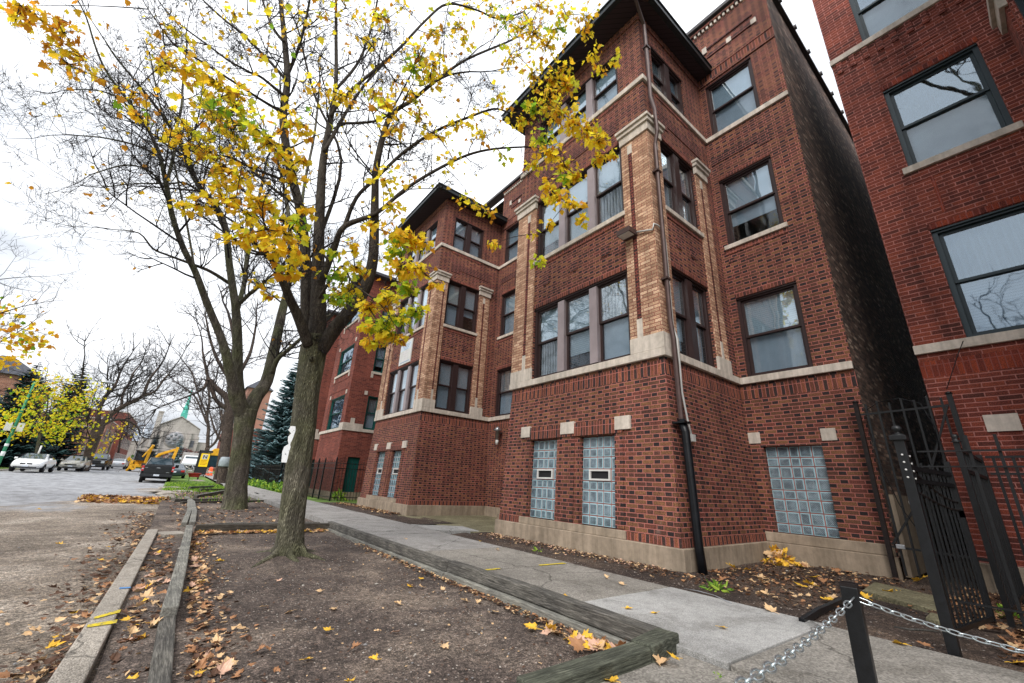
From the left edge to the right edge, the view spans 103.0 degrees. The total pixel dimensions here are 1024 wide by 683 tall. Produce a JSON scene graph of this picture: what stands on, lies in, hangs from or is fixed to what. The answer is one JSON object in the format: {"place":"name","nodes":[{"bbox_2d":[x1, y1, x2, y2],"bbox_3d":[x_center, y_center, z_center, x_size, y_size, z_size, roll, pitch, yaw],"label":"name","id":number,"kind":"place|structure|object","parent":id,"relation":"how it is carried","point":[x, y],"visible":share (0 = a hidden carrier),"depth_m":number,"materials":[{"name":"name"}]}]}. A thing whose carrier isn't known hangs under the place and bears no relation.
{"place":"outdoors","nodes":[
{"label":"outdoors","id":0,"kind":"place"},
{"bbox_2d":[0,467,166,682],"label":"road","id":1,"kind":"structure","parent":0,"point":[54,494],"depth_m":6.46,"materials":[{"name":"asphalt"}]},
{"bbox_2d":[8,453,56,472],"bbox_3d":[-39.101,9.933,33.428,2.130,1.432,4.795,17,-24,-34],"label":"parked car","id":2,"kind":"object","parent":1,"relation":"on","point":[41,462],"visible":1,"depth_m":32.44,"materials":[{"name":"white paint"}]},
{"bbox_2d":[0,232,85,394],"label":"maple tree","id":3,"kind":"object","parent":1,"relation":"on","point":[26,339],"visible":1,"depth_m":13.42,"materials":[{"name":"yellow plant"}]},
{"bbox_2d":[0,354,110,452],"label":"maple tree","id":4,"kind":"object","parent":1,"relation":"on","point":[54,416],"visible":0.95,"depth_m":37.33,"materials":[{"name":"yellow plant"}]},
{"bbox_2d":[57,456,91,471],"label":"parked car","id":5,"kind":"object","parent":1,"relation":"on","point":[81,463],"visible":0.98,"depth_m":40.11,"materials":[{"name":"beige metal"}]},
{"bbox_2d":[35,515,159,682],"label":"kerb gutter","id":6,"kind":"object","parent":1,"relation":"on","point":[94,670],"visible":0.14,"depth_m":3.98,"materials":[{"name":"concrete"}]},
{"bbox_2d":[47,529,157,682],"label":"kerb stone","id":7,"kind":"object","parent":6,"relation":"on","point":[78,662],"visible":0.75,"depth_m":2.87,"materials":[{"name":"stone"}]},
{"bbox_2d":[0,491,1023,682],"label":"leaf litter","id":8,"kind":"object","parent":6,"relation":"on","point":[1017,641],"visible":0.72,"depth_m":4.22,"materials":[{"name":"plant"}]},
{"bbox_2d":[90,453,112,469],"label":"pickup truck","id":9,"kind":"object","parent":1,"relation":"on","point":[106,460],"visible":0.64,"depth_m":48.61,"materials":[{"name":"black paint"}]},
{"bbox_2d":[0,314,204,471],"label":"street tree","id":10,"kind":"object","parent":1,"relation":"on","point":[94,440],"visible":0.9,"depth_m":45.14,"materials":[{"name":"brown plant"}]},
{"bbox_2d":[74,493,169,503],"bbox_3d":[-13.787,5.602,14.590,2.539,0.321,4.694,17,-24,-35],"label":"leaf pile","id":11,"kind":"object","parent":1,"relation":"on","point":[107,498],"visible":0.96,"depth_m":14.03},
{"bbox_2d":[100,379,161,452],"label":"bare tree","id":12,"kind":"object","parent":1,"relation":"on","point":[119,445],"visible":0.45,"depth_m":84.78,"materials":[{"name":"brown plant"}]},
{"bbox_2d":[125,445,157,470],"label":"backhoe loader","id":13,"kind":"object","parent":1,"relation":"on","point":[146,455],"visible":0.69,"depth_m":54.16,"materials":[{"name":"yellow paint"}]},
{"bbox_2d":[138,457,178,481],"bbox_3d":[-28.419,10.333,32.806,2.420,1.860,5.852,17,-24,-35],"label":"pickup truck","id":14,"kind":"object","parent":1,"relation":"on","point":[158,468],"visible":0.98,"depth_m":30.96,"materials":[{"name":"black paint"}]},
{"bbox_2d":[179,452,198,470],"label":"work truck","id":15,"kind":"object","parent":1,"relation":"on","point":[187,459],"visible":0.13,"depth_m":54.05,"materials":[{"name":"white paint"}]},
{"bbox_2d":[162,471,214,490],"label":"parkway grass","id":16,"kind":"structure","parent":0,"point":[186,478],"depth_m":37.20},
{"bbox_2d":[127,263,276,485],"bbox_3d":[-24.493,2.252,33.304,8.420,17.921,8.110,17,-24,-35],"label":"street tree","id":17,"kind":"object","parent":16,"relation":"on","point":[211,384],"visible":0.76,"depth_m":33.19,"materials":[{"name":"brown plant"}]},
{"bbox_2d":[193,450,212,474],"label":"sign board","id":18,"kind":"object","parent":16,"relation":"on","point":[202,463],"visible":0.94,"depth_m":45.00,"materials":[{"name":"plastic"}]},
{"bbox_2d":[186,387,223,482],"bbox_3d":[-28.863,8.662,38.439,2.550,8.684,3.480,-5,-21,21],"label":"street tree","id":19,"kind":"object","parent":16,"relation":"on","point":[220,440],"visible":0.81,"depth_m":38.63,"materials":[{"name":"brown plant"}]},
{"bbox_2d":[159,480,259,502],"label":"grass","id":20,"kind":"structure","parent":16,"relation":"on","point":[186,485],"depth_m":23.81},
{"bbox_2d":[207,470,356,502],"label":"yard","id":21,"kind":"structure","parent":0,"point":[315,499],"depth_m":18.07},
{"bbox_2d":[233,381,273,428],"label":"house","id":22,"kind":"structure","parent":21,"relation":"on","point":[263,405],"depth_m":85.55,"materials":[{"name":"orange brick"}]},
{"bbox_2d":[248,478,282,492],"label":"weeds","id":23,"kind":"object","parent":21,"relation":"on","point":[274,486],"visible":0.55,"depth_m":26.32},
{"bbox_2d":[249,462,282,482],"bbox_3d":[-21.575,11.132,34.227,0.070,1.810,20.870,17,-24,-35],"label":"iron fence","id":24,"kind":"object","parent":21,"relation":"on","point":[262,468],"visible":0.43,"depth_m":30.23,"materials":[{"name":"metal"}]},
{"bbox_2d":[249,363,297,482],"bbox_3d":[-21.986,7.319,39.609,7.025,12.723,7.497,-3,-20,15],"label":"spruce tree","id":25,"kind":"object","parent":21,"relation":"on","point":[269,451],"visible":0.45,"depth_m":38.10,"materials":[{"name":"green plant"}]},
{"bbox_2d":[280,457,366,500],"bbox_3d":[-10.221,7.590,22.638,2.685,1.910,10.970,17,-24,-35],"label":"iron fence","id":26,"kind":"object","parent":21,"relation":"on","point":[331,486],"visible":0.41,"depth_m":18.64,"materials":[{"name":"metal"}]},
{"bbox_2d":[309,309,339,486],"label":"apartment building","id":27,"kind":"structure","parent":21,"relation":"on","point":[327,375],"depth_m":26.99,"materials":[{"name":"red brick"}]},
{"bbox_2d":[308,271,397,503],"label":"apartment building","id":28,"kind":"structure","parent":21,"relation":"on","point":[347,430],"depth_m":21.12,"materials":[{"name":"red brick"}]},
{"bbox_2d":[327,395,344,429],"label":"window","id":29,"kind":"structure","parent":28,"relation":"in","point":[338,405],"depth_m":22.04,"materials":[{"name":"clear glass"}]},
{"bbox_2d":[337,343,354,375],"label":"window","id":30,"kind":"structure","parent":28,"relation":"in","point":[347,357],"depth_m":23.02,"materials":[{"name":"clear glass"}]},
{"bbox_2d":[342,457,359,491],"bbox_3d":[-7.811,6.437,19.745,0.600,1.600,0.040,17,-24,-35],"label":"door","id":31,"kind":"structure","parent":28,"relation":"in","point":[351,460],"depth_m":19.73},
{"bbox_2d":[363,396,377,429],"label":"window","id":32,"kind":"structure","parent":28,"relation":"in","point":[369,423],"depth_m":21.05,"materials":[{"name":"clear glass"}]},
{"bbox_2d":[373,345,385,372],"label":"window","id":33,"kind":"structure","parent":28,"relation":"in","point":[377,361],"depth_m":22.05,"materials":[{"name":"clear glass"}]},
{"bbox_2d":[357,0,967,579],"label":"apartment building","id":34,"kind":"structure","parent":21,"relation":"on","point":[687,346],"depth_m":8.84,"materials":[{"name":"brown brick"}]},
{"bbox_2d":[372,452,384,495],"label":"glass block window","id":35,"kind":"structure","parent":34,"relation":"in","point":[382,454],"depth_m":15.15,"materials":[{"name":"glass"}]},
{"bbox_2d":[387,451,400,497],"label":"glass block window","id":36,"kind":"structure","parent":34,"relation":"in","point":[396,461],"depth_m":14.08,"materials":[{"name":"glass"}]},
{"bbox_2d":[384,360,418,415],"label":"window","id":37,"kind":"structure","parent":34,"relation":"in","point":[407,377],"depth_m":15.58,"materials":[{"name":"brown glass"}]},
{"bbox_2d":[398,338,413,365],"bbox_3d":[-4.119,0.420,15.824,0.034,0.940,1.040,17,-24,-35],"label":"banner","id":38,"kind":"object","parent":34,"relation":"attached to","point":[405,354],"visible":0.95,"depth_m":15.74,"materials":[{"name":"white paint"}]},
{"bbox_2d":[397,283,428,334],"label":"window","id":39,"kind":"structure","parent":34,"relation":"in","point":[420,322],"depth_m":16.42,"materials":[{"name":"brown glass"}]},
{"bbox_2d":[408,220,437,263],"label":"window","id":40,"kind":"structure","parent":34,"relation":"in","point":[428,233],"depth_m":17.23,"materials":[{"name":"brown glass"}]},
{"bbox_2d":[434,359,472,413],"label":"window","id":41,"kind":"structure","parent":34,"relation":"in","point":[459,387],"depth_m":14.68,"materials":[{"name":"glass"}]},
{"bbox_2d":[444,280,478,332],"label":"window","id":42,"kind":"structure","parent":34,"relation":"in","point":[465,299],"depth_m":15.74,"materials":[{"name":"brown metal"}]},
{"bbox_2d":[452,217,483,258],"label":"window","id":43,"kind":"structure","parent":34,"relation":"in","point":[471,236],"depth_m":16.73,"materials":[{"name":"glass"}]},
{"bbox_2d":[495,366,511,416],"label":"window","id":44,"kind":"structure","parent":34,"relation":"in","point":[506,395],"depth_m":15.11,"materials":[{"name":"glass"}]},
{"bbox_2d":[500,288,515,335],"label":"window","id":45,"kind":"structure","parent":34,"relation":"in","point":[510,301],"depth_m":16.17,"materials":[{"name":"glass"}]},
{"bbox_2d":[505,221,518,262],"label":"window","id":46,"kind":"structure","parent":34,"relation":"in","point":[513,250],"depth_m":17.24,"materials":[{"name":"glass"}]},
{"bbox_2d":[530,440,556,519],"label":"glass block window","id":47,"kind":"structure","parent":34,"relation":"in","point":[545,452],"depth_m":8.39,"materials":[{"name":"glass"}]},
{"bbox_2d":[541,54,617,157],"bbox_3d":[1.748,-6.048,10.816,0.203,1.420,2.740,17,-24,-35],"label":"window","id":48,"kind":"structure","parent":34,"relation":"in","point":[588,101],"depth_m":10.45,"materials":[{"name":"glass"}]},
{"bbox_2d":[537,145,623,257],"bbox_3d":[1.734,-3.151,9.910,0.548,1.820,2.740,17,-24,-35],"label":"window","id":49,"kind":"structure","parent":34,"relation":"in","point":[588,191],"depth_m":9.59,"materials":[{"name":"glass"}]},
{"bbox_2d":[534,270,630,378],"bbox_3d":[1.581,-0.193,8.869,0.548,1.780,2.740,17,-24,-35],"label":"window","id":50,"kind":"structure","parent":34,"relation":"in","point":[594,345],"depth_m":8.75,"materials":[{"name":"glass"}]},
{"bbox_2d":[582,435,615,528],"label":"glass block window","id":51,"kind":"structure","parent":34,"relation":"in","point":[598,509],"depth_m":7.30,"materials":[{"name":"glass"}]},
{"bbox_2d":[650,46,684,116],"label":"window","id":52,"kind":"structure","parent":34,"relation":"in","point":[667,88],"depth_m":10.05,"materials":[{"name":"brown metal"}]},
{"bbox_2d":[660,141,697,228],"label":"window","id":53,"kind":"structure","parent":34,"relation":"in","point":[677,186],"depth_m":9.09,"materials":[{"name":"glass"}]},
{"bbox_2d":[671,267,714,367],"bbox_3d":[3.442,-0.420,7.949,1.410,1.780,0.203,17,-24,-35],"label":"window","id":54,"kind":"structure","parent":34,"relation":"in","point":[691,318],"depth_m":8.04,"materials":[{"name":"brown metal"}]},
{"bbox_2d":[705,57,759,134],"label":"window","id":55,"kind":"structure","parent":34,"relation":"in","point":[743,82],"depth_m":10.47,"materials":[{"name":"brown glass"}]},
{"bbox_2d":[719,155,783,244],"bbox_3d":[5.600,-3.122,9.425,0.548,1.820,1.160,17,-24,-35],"label":"window","id":56,"kind":"structure","parent":34,"relation":"in","point":[759,185],"depth_m":9.46,"materials":[{"name":"glass"}]},
{"bbox_2d":[736,281,812,376],"bbox_3d":[5.312,-0.205,8.285,0.203,1.780,1.160,17,-24,-35],"label":"window","id":57,"kind":"structure","parent":34,"relation":"in","point":[773,330],"depth_m":8.33,"materials":[{"name":"glass"}]},
{"bbox_2d":[765,445,839,538],"bbox_3d":[5.181,2.648,7.302,0.084,1.500,0.950,17,-24,-35],"label":"glass block window","id":58,"kind":"structure","parent":34,"relation":"in","point":[801,491],"depth_m":7.26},
{"bbox_2d":[305,512,381,521],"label":"pavement","id":59,"kind":"structure","parent":0,"point":[315,516],"depth_m":10.96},
{"bbox_2d":[93,491,602,682],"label":"tree bed","id":60,"kind":"object","parent":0,"point":[291,645],"visible":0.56,"depth_m":3.44,"materials":[{"name":"soil"}]},
{"bbox_2d":[147,615,175,682],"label":"landscape timber","id":61,"kind":"object","parent":60,"relation":"on","point":[161,668],"visible":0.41,"depth_m":2.55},
{"bbox_2d":[159,525,192,616],"bbox_3d":[-4.403,2.849,5.457,0.118,0.150,5.845,16,-23,-33],"label":"landscape timber","id":62,"kind":"object","parent":60,"relation":"on","point":[171,604],"visible":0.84,"depth_m":3.97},
{"bbox_2d":[0,0,365,509],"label":"maple tree","id":63,"kind":"object","parent":60,"relation":"on","point":[235,494],"visible":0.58,"depth_m":12.34,"materials":[{"name":"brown plant"}]},
{"bbox_2d":[194,523,329,532],"bbox_3d":[-5.022,3.858,8.386,2.450,0.200,0.120,16,-23,-33],"label":"landscape timber","id":64,"kind":"object","parent":60,"relation":"on","point":[242,527],"visible":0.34,"depth_m":8.15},
{"bbox_2d":[0,0,621,567],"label":"maple tree","id":65,"kind":"object","parent":60,"relation":"on","point":[312,262],"visible":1,"depth_m":6.55,"materials":[{"name":"yellow plant"}]},
{"bbox_2d":[327,528,444,577],"bbox_3d":[-2.459,3.593,7.110,0.135,0.130,5.240,17,-24,-35],"label":"landscape timber","id":66,"kind":"object","parent":60,"relation":"on","point":[436,571],"visible":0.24,"depth_m":6.25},
{"bbox_2d":[328,521,364,539],"bbox_3d":[-3.425,3.857,8.357,0.110,0.120,2.150,17,-24,-35],"label":"landscape timber","id":67,"kind":"object","parent":66,"relation":"on","point":[350,531],"visible":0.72,"depth_m":8.19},
{"bbox_2d":[360,532,449,571],"bbox_3d":[-1.770,3.237,6.376,0.120,0.125,3.140,17,-24,-35],"label":"landscape timber","id":68,"kind":"object","parent":66,"relation":"on","point":[432,560],"visible":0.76,"depth_m":6.03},
{"bbox_2d":[443,572,630,645],"bbox_3d":[0.101,2.631,4.042,0.130,0.123,2.940,17,-24,-35],"label":"landscape timber","id":69,"kind":"object","parent":60,"relation":"on","point":[547,613],"visible":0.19,"depth_m":3.83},
{"bbox_2d":[447,560,661,640],"bbox_3d":[0.154,2.514,4.089,0.140,0.130,2.971,17,-24,-35],"label":"landscape timber","id":70,"kind":"object","parent":69,"relation":"on","point":[621,625],"visible":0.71,"depth_m":3.70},
{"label":"landscape timber","id":71,"kind":"object","parent":60,"relation":"on","visible":0},
{"bbox_2d":[516,642,650,682],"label":"landscape timber","id":72,"kind":"object","parent":71,"relation":"on","point":[603,665],"visible":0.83,"depth_m":2.35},
{"bbox_2d":[631,627,678,662],"bbox_3d":[0.993,2.104,2.808,0.165,0.130,0.404,-15,-26,41],"label":"landscape timber","id":73,"kind":"object","parent":71,"relation":"on","point":[660,642],"visible":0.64,"depth_m":2.77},
{"bbox_2d":[320,518,407,524],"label":"pavement","id":74,"kind":"structure","parent":0,"point":[363,521],"depth_m":9.79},
{"bbox_2d":[319,502,455,523],"bbox_3d":[-4.638,5.565,13.403,1.450,0.036,8.400,17,-24,-35],"label":"foundation bed","id":75,"kind":"object","parent":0,"point":[407,520],"visible":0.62,"depth_m":11.74,"materials":[{"name":"soil"}]},
{"bbox_2d":[345,524,443,534],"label":"pavement","id":76,"kind":"structure","parent":0,"point":[391,529],"depth_m":8.52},
{"bbox_2d":[0,0,847,450],"label":"sky","id":77,"kind":"structure","parent":0,"point":[138,301],"materials":[{"name":"white"}]},
{"bbox_2d":[0,532,854,680],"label":"fallen leaves","id":78,"kind":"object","parent":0,"point":[226,578],"depth_m":3.64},
{"bbox_2d":[376,533,500,550],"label":"pavement","id":79,"kind":"structure","parent":0,"point":[432,541],"depth_m":7.15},
{"bbox_2d":[411,524,478,533],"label":"court slab","id":80,"kind":"structure","parent":0,"point":[451,529],"depth_m":9.22,"materials":[{"name":"concrete"}]},
{"bbox_2d":[398,515,496,532],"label":"court path","id":81,"kind":"structure","parent":0,"point":[481,523],"depth_m":11.47,"materials":[{"name":"concrete"}]},
{"bbox_2d":[425,547,570,569],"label":"pavement","id":82,"kind":"structure","parent":0,"point":[494,557],"depth_m":5.85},
{"bbox_2d":[488,564,666,600],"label":"pavement","id":83,"kind":"structure","parent":0,"point":[581,583],"depth_m":4.68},
{"bbox_2d":[602,653,761,682],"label":"carriage walk","id":84,"kind":"structure","parent":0,"point":[687,669],"depth_m":2.48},
{"bbox_2d":[839,580,877,682],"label":"chain post","id":85,"kind":"object","parent":84,"relation":"on","point":[863,659],"visible":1,"depth_m":1.83,"materials":[{"name":"black metal"}]},
{"bbox_2d":[734,597,854,682],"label":"steel chain","id":86,"kind":"object","parent":85,"relation":"hanging from","point":[762,672],"visible":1,"depth_m":1.23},
{"bbox_2d":[860,597,1023,653],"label":"steel chain","id":87,"kind":"object","parent":85,"relation":"hanging from","point":[948,630],"visible":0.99,"depth_m":1.83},
{"bbox_2d":[567,587,822,670],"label":"pavement","id":88,"kind":"structure","parent":0,"point":[694,621],"depth_m":3.41,"materials":[{"name":"concrete"}]},
{"bbox_2d":[451,532,1023,672],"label":"foundation bed","id":89,"kind":"object","parent":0,"point":[880,623],"visible":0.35,"depth_m":4.61,"materials":[{"name":"soil"}]},
{"bbox_2d":[798,597,842,621],"bbox_3d":[3.042,2.600,3.960,1.394,0.065,0.052,18,-24,-37],"label":"edging strip","id":90,"kind":"object","parent":89,"relation":"on","point":[814,613],"visible":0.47,"depth_m":3.84,"materials":[{"name":"black metal"}]},
{"bbox_2d":[863,582,936,612],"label":"stepping slab","id":91,"kind":"structure","parent":89,"relation":"on","point":[920,601],"depth_m":4.62,"materials":[{"name":"concrete"}]},
{"bbox_2d":[852,391,996,587],"bbox_3d":[5.960,2.135,5.910,0.105,2.720,1.180,17,-24,-35],"label":"passage fence","id":92,"kind":"object","parent":89,"relation":"on","point":[960,431],"visible":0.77,"depth_m":6.03,"materials":[{"name":"black metal"}]},
{"bbox_2d":[889,425,962,657],"bbox_3d":[3.278,1.550,3.240,0.110,1.750,0.110,17,-24,-35],"label":"gate post","id":93,"kind":"object","parent":89,"relation":"on","point":[939,594],"visible":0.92,"depth_m":3.20,"materials":[{"name":"black metal"}]},
{"bbox_2d":[911,461,995,634],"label":"iron gate","id":94,"kind":"structure","parent":93,"relation":"attached to","point":[989,617],"depth_m":3.52,"materials":[{"name":"metal"}]},
{"bbox_2d":[917,434,1023,628],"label":"iron fence","id":95,"kind":"object","parent":89,"relation":"on","point":[994,529],"visible":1,"depth_m":3.04,"materials":[{"name":"metal"}]},
{"bbox_2d":[985,455,1023,555],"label":"iron fence","id":96,"kind":"object","parent":89,"relation":"on","point":[1017,473],"visible":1,"depth_m":3.95,"materials":[{"name":"metal"}]},
{"bbox_2d":[730,626,1023,682],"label":"pavement","id":97,"kind":"structure","parent":0,"point":[827,657],"depth_m":2.68,"materials":[{"name":"concrete"}]},
{"bbox_2d":[812,0,1023,593],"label":"apartment building","id":98,"kind":"structure","parent":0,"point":[931,92],"depth_m":6.56,"materials":[{"name":"red brick"}]},
{"bbox_2d":[849,0,928,40],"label":"window","id":99,"kind":"structure","parent":98,"relation":"in","point":[887,12],"depth_m":8.24,"materials":[{"name":"grey glass"}]},
{"bbox_2d":[883,43,1012,165],"bbox_3d":[7.420,-3.984,7.021,0.213,1.790,1.200,17,-24,-35],"label":"window","id":100,"kind":"structure","parent":98,"relation":"in","point":[988,113],"depth_m":6.96,"materials":[{"name":"grey glass"}]},
{"bbox_2d":[930,202,1023,336],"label":"window","id":101,"kind":"structure","parent":98,"relation":"in","point":[983,265],"depth_m":6.17,"materials":[{"name":"grey glass"}]},
{"bbox_2d":[951,434,1023,627],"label":"gate post","id":102,"kind":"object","parent":98,"relation":"attached to","point":[992,549],"depth_m":4.06,"materials":[{"name":"metal"}]},
{"bbox_2d":[917,555,977,588],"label":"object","id":103,"kind":"object","parent":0,"point":[925,578],"visible":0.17,"depth_m":6.68,"materials":[{"name":"soil"}]},
{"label":"left verge","id":104,"kind":"structure","parent":0,"visible":0},
{"bbox_2d":[0,362,49,466],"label":"spruce tree","id":105,"kind":"object","parent":104,"relation":"on","point":[23,448],"visible":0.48,"depth_m":40.38,"materials":[{"name":"green plant"}]},
{"bbox_2d":[0,378,114,463],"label":"street lamp","id":106,"kind":"object","parent":104,"relation":"on","point":[7,426],"visible":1,"depth_m":35.48,"materials":[{"name":"metal"}]},
{"bbox_2d":[25,364,92,466],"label":"spruce tree","id":107,"kind":"object","parent":104,"relation":"on","point":[63,449],"visible":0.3,"depth_m":49.67,"materials":[{"name":"green plant"}]},
{"label":"ground","id":108,"kind":"structure","parent":0,"visible":0},
{"bbox_2d":[0,355,53,440],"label":"house","id":109,"kind":"structure","parent":108,"relation":"on","point":[7,381],"depth_m":47.13,"materials":[{"name":"brown brick"}]},
{"bbox_2d":[38,413,119,453],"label":"house","id":110,"kind":"structure","parent":108,"relation":"on","point":[106,431],"depth_m":76.81,"materials":[{"name":"brown brick"}]},
{"bbox_2d":[82,409,136,459],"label":"house","id":111,"kind":"structure","parent":108,"relation":"on","point":[122,454],"depth_m":91.76,"materials":[{"name":"red brick"}]},
{"bbox_2d":[125,385,205,459],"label":"church","id":112,"kind":"structure","parent":108,"relation":"on","point":[186,429],"depth_m":137.03,"materials":[{"name":"grey stone"}]},
{"bbox_2d":[164,431,184,447],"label":"rose window","id":113,"kind":"structure","parent":112,"relation":"in","point":[172,444],"depth_m":136.29,"materials":[{"name":"grey stone"}]},
{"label":"pavement","id":114,"kind":"structure","parent":0,"visible":0},
{"bbox_2d":[141,328,247,475],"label":"street tree","id":115,"kind":"object","parent":114,"relation":"on","point":[208,446],"visible":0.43,"depth_m":65.60,"materials":[{"name":"brown plant"}]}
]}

